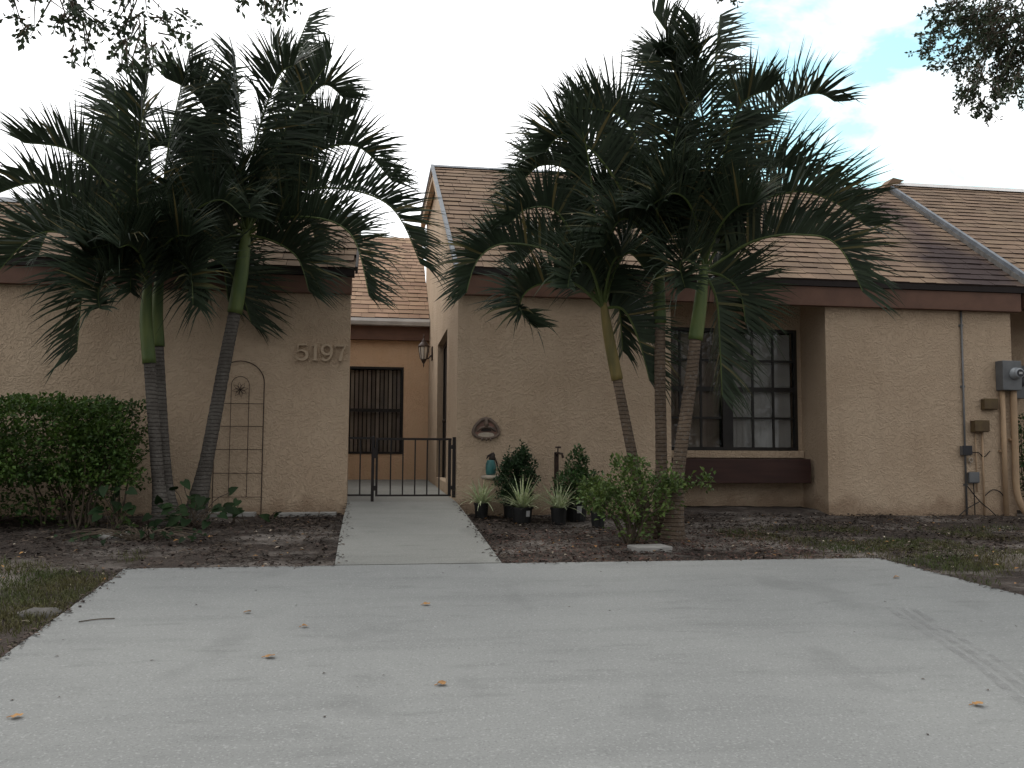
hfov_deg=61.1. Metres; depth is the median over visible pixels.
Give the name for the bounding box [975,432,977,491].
conduit pipe
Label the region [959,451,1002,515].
cable
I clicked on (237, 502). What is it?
broad leaf plant
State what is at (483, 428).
wall ornament
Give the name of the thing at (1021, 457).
shrub
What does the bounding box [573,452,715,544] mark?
shrub
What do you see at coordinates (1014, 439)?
conduit pipe
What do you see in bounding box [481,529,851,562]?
mulch
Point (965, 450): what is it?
utility box
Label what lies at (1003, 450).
conduit pipe
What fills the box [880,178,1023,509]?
neighbouring house
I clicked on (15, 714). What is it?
fallen leaf
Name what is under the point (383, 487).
courtyard floor
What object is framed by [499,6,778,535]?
palm tree
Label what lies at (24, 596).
grass
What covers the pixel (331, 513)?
paver
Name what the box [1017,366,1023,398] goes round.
electric meter
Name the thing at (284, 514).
paver
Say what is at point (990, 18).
oak tree
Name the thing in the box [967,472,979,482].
utility box
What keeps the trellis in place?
on the ground at (1006, 581)
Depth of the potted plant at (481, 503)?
10.27 m
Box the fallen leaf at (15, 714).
[6,713,22,717]
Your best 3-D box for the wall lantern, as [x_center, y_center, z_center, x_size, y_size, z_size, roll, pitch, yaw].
[-1.648,-0.631,16.471,0.281,0.645,0.224,1,-4,-8]
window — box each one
[348,366,403,453]
[671,327,797,450]
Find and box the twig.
[79,618,114,621]
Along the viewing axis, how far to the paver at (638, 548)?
8.12 m
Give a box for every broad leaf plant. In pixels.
[53,525,206,545]
[87,482,137,530]
[142,479,239,530]
[222,498,244,524]
[259,511,280,522]
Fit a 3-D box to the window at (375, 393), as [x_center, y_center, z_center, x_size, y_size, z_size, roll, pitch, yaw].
[-3.062,0.547,17.831,1.660,1.810,0.590,1,-4,-8]
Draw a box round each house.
[0,164,1023,516]
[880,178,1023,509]
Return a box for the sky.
[0,0,1023,279]
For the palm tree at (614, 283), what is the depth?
8.86 m
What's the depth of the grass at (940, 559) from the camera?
8.46 m
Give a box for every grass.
[0,547,148,657]
[713,523,1023,585]
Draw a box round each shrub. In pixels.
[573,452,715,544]
[1018,413,1023,496]
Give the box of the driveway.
[0,558,1023,767]
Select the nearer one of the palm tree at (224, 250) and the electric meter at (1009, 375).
the palm tree at (224, 250)
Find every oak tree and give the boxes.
[0,0,302,80]
[715,0,1023,126]
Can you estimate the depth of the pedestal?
10.65 m
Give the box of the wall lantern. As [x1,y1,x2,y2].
[418,335,432,367]
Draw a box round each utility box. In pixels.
[960,446,972,454]
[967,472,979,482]
[970,420,989,431]
[981,398,998,409]
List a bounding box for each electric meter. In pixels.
[995,360,1023,390]
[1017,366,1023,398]
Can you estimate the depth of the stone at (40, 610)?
5.48 m
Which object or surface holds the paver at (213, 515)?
on the ground at (1006, 581)
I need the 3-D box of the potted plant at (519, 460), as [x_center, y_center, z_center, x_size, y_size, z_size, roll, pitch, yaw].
[0.045,1.143,10.461,0.610,0.960,0.535,4,-5,-39]
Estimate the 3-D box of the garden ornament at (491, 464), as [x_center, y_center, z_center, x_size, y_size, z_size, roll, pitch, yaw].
[-0.242,0.987,10.749,0.177,0.282,0.131,-1,-4,21]
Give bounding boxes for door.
[442,341,446,477]
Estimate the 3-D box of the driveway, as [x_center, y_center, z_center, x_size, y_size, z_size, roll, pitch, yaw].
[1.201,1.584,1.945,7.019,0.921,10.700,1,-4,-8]
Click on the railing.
(372, 469)
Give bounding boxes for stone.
[17,607,61,618]
[98,532,130,538]
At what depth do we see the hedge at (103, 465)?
8.96 m
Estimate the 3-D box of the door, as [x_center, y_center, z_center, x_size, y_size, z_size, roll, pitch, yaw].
[-1.009,0.388,13.845,0.100,2.266,2.226,1,-4,-8]
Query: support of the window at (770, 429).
in the house at (862, 412)
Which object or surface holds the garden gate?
attached to the house at (862, 412)
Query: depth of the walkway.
8.35 m
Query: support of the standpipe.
on the ground at (1006, 581)
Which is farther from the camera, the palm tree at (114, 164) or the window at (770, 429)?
the window at (770, 429)
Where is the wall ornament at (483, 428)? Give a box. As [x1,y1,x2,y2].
[472,417,499,440]
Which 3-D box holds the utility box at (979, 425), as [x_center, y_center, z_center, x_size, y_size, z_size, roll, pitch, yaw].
[6.438,0.581,11.928,0.222,0.165,0.110,1,-4,-8]
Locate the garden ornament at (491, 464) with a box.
[485,452,500,474]
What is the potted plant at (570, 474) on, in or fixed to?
on the ground at (1006, 581)
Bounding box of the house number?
[296,343,345,361]
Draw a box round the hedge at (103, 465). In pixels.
[0,391,151,530]
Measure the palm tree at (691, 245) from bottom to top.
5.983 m
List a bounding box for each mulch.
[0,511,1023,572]
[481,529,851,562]
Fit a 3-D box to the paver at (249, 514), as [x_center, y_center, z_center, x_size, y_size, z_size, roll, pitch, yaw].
[-3.214,1.562,10.302,0.320,0.080,0.140,1,-4,-6]
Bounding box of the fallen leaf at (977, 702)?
[969,701,982,704]
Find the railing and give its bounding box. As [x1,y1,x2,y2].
[347,436,374,501]
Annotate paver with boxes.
[208,512,226,516]
[227,512,255,516]
[278,512,318,516]
[319,512,336,516]
[627,544,671,553]
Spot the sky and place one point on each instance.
(451, 75)
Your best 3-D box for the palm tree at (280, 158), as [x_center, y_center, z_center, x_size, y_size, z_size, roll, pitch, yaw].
[-2.722,-1.532,9.960,3.257,6.336,3.089,4,-5,-41]
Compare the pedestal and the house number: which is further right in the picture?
the pedestal
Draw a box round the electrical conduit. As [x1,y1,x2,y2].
[958,311,967,514]
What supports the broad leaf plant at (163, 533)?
on the ground at (1006, 581)
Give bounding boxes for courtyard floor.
[347,480,453,501]
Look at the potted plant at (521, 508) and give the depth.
9.91 m
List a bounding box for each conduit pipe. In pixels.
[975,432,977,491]
[981,432,985,515]
[998,390,1008,515]
[1008,390,1023,513]
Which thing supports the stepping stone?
on the ground at (1006, 581)
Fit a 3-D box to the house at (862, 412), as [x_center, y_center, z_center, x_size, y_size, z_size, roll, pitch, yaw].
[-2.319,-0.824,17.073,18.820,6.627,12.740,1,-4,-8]
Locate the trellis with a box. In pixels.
[211,360,264,514]
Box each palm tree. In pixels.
[0,54,223,527]
[35,38,298,522]
[126,6,453,521]
[431,107,686,538]
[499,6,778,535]
[610,0,911,541]
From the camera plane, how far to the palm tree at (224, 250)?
9.53 m
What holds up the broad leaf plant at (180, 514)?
on the ground at (1006, 581)
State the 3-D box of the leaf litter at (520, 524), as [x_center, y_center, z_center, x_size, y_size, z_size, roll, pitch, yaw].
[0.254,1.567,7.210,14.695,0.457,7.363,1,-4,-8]
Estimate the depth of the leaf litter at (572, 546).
8.40 m
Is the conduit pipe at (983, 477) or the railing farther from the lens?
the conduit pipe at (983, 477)
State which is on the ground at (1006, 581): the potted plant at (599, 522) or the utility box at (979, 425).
the potted plant at (599, 522)
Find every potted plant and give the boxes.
[454,477,507,518]
[487,473,558,523]
[491,439,540,518]
[527,478,580,524]
[549,443,602,521]
[575,474,617,527]
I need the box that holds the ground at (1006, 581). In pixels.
[0,506,1023,656]
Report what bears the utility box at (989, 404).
attached to the house at (862, 412)
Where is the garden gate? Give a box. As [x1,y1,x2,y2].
[372,437,455,497]
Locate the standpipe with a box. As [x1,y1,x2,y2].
[554,446,563,498]
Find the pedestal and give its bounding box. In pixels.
[481,475,503,515]
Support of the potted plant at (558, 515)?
on the ground at (1006, 581)
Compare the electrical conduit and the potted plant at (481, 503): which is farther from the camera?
the electrical conduit
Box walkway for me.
[335,501,501,565]
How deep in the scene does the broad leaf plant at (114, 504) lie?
8.78 m
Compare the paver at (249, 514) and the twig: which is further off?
the paver at (249, 514)
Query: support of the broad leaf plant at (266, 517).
on the ground at (1006, 581)
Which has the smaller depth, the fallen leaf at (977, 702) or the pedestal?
the fallen leaf at (977, 702)
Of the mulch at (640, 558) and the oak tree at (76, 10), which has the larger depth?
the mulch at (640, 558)
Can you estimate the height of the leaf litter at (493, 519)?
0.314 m

